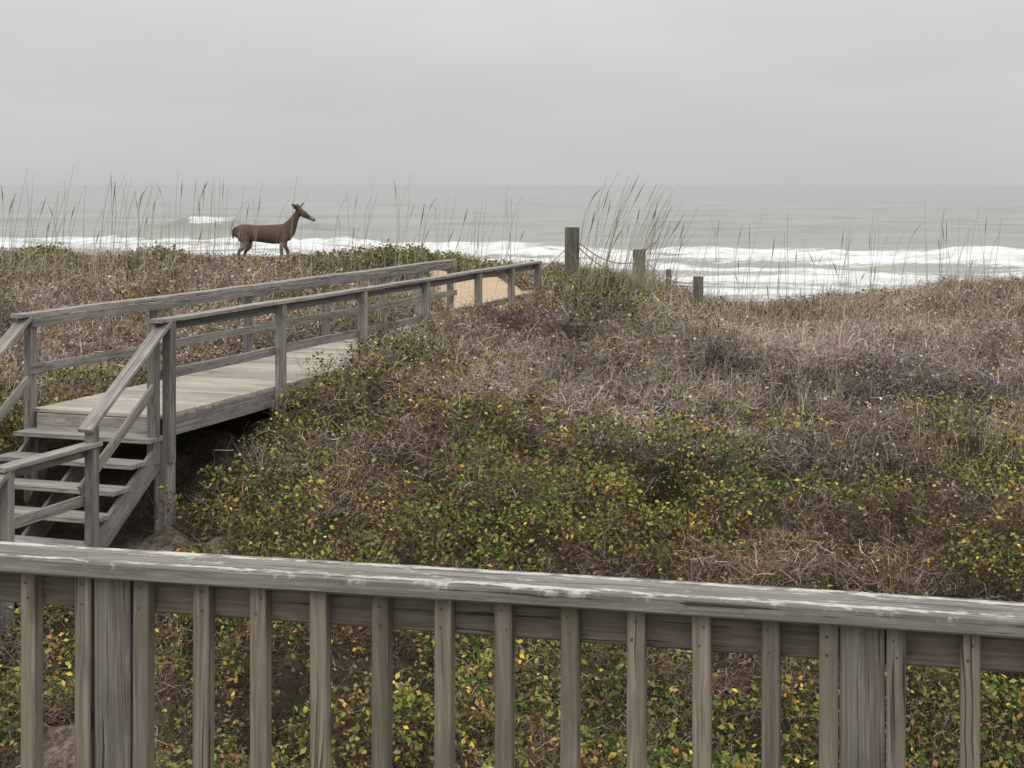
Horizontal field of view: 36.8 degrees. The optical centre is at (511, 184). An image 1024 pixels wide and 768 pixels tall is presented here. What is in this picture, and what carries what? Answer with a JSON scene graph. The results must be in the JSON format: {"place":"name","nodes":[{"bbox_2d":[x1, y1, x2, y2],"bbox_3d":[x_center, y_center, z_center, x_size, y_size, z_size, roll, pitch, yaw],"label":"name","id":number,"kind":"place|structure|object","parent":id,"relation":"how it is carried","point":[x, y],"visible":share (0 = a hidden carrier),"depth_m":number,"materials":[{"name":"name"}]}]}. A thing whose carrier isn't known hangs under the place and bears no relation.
{"place":"outdoors","nodes":[
{"label":"outdoors","id":0,"kind":"place"},
{"bbox_2d":[0,185,1023,300],"bbox_3d":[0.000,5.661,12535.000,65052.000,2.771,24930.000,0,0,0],"label":"sea","id":1,"kind":"structure","parent":0,"point":[821,218],"depth_m":253.28,"materials":[{"name":"liquid"}]},
{"bbox_2d":[0,268,1023,767],"bbox_3d":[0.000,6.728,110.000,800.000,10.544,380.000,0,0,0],"label":"ground","id":2,"kind":"structure","parent":0,"point":[196,450],"depth_m":13.88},
{"bbox_2d":[0,259,541,654],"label":"boardwalk","id":3,"kind":"structure","parent":2,"relation":"on","point":[249,380],"depth_m":14.51,"materials":[{"name":"grey wood"}]},
{"bbox_2d":[232,203,314,259],"bbox_3d":[-4.803,1.043,31.000,1.687,1.372,0.327,0,0,0],"label":"deer","id":4,"kind":"object","parent":2,"relation":"on","point":[267,234],"visible":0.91,"depth_m":30.89},
{"bbox_2d":[0,238,1023,767],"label":"dune shrubs","id":5,"kind":"object","parent":2,"relation":"on","point":[80,288],"visible":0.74,"depth_m":15.14,"materials":[{"name":"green plant"}]},
{"bbox_2d":[0,167,1023,334],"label":"sea oats","id":6,"kind":"object","parent":2,"relation":"on","point":[646,277],"visible":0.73,"depth_m":26.34,"materials":[{"name":"beige plant"}]},
{"bbox_2d":[0,243,1023,499],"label":"dry grass","id":7,"kind":"structure","parent":2,"relation":"on","point":[802,403],"depth_m":19.76,"materials":[{"name":"beige plant"}]},
{"bbox_2d":[564,227,578,288],"bbox_3d":[0.970,1.445,25.000,0.214,1.511,0.208,0,0,17],"label":"wooden post","id":8,"kind":"object","parent":2,"relation":"on","point":[571,239],"visible":0.48,"depth_m":24.91,"materials":[{"name":"grey wood"}]},
{"bbox_2d":[541,241,693,283],"bbox_3d":[1.559,1.276,25.229,2.852,0.730,0.850,0,0,-25],"label":"rope","id":9,"kind":"object","parent":8,"relation":"attached to","point":[612,262],"visible":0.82,"depth_m":25.28,"materials":[{"name":"beige fabric"}]},
{"bbox_2d":[633,249,645,281],"bbox_3d":[2.154,1.745,26.000,0.193,1.312,0.194,0,0,17],"label":"wooden post","id":10,"kind":"object","parent":2,"relation":"on","point":[637,254],"visible":0.2,"depth_m":25.91,"materials":[{"name":"grey wood"}]},
{"bbox_2d":[666,269,670,285],"bbox_3d":[2.845,2.170,28.000,0.100,1.261,0.095,0,0,17],"label":"wooden post","id":11,"kind":"object","parent":2,"relation":"on","point":[669,276],"visible":0.22,"depth_m":27.96,"materials":[{"name":"grey wood"}]},
{"bbox_2d":[693,276,702,306],"bbox_3d":[3.087,2.060,25.499,0.151,1.081,0.153,0,0,17],"label":"wooden post","id":12,"kind":"object","parent":2,"relation":"on","point":[696,285],"visible":0.38,"depth_m":25.43,"materials":[{"name":"grey wood"}]},
{"bbox_2d":[0,0,1023,184],"label":"sky","id":13,"kind":"structure","parent":0,"point":[140,92],"materials":[{"name":"grey"}]},
{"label":"deck floor","id":14,"kind":"structure","parent":0,"visible":0},
{"bbox_2d":[0,541,1023,767],"bbox_3d":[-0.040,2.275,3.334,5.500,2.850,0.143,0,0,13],"label":"deck railing","id":15,"kind":"object","parent":14,"relation":"on","point":[117,598],"visible":1,"depth_m":3.32,"materials":[{"name":"grey wood"}]}
]}

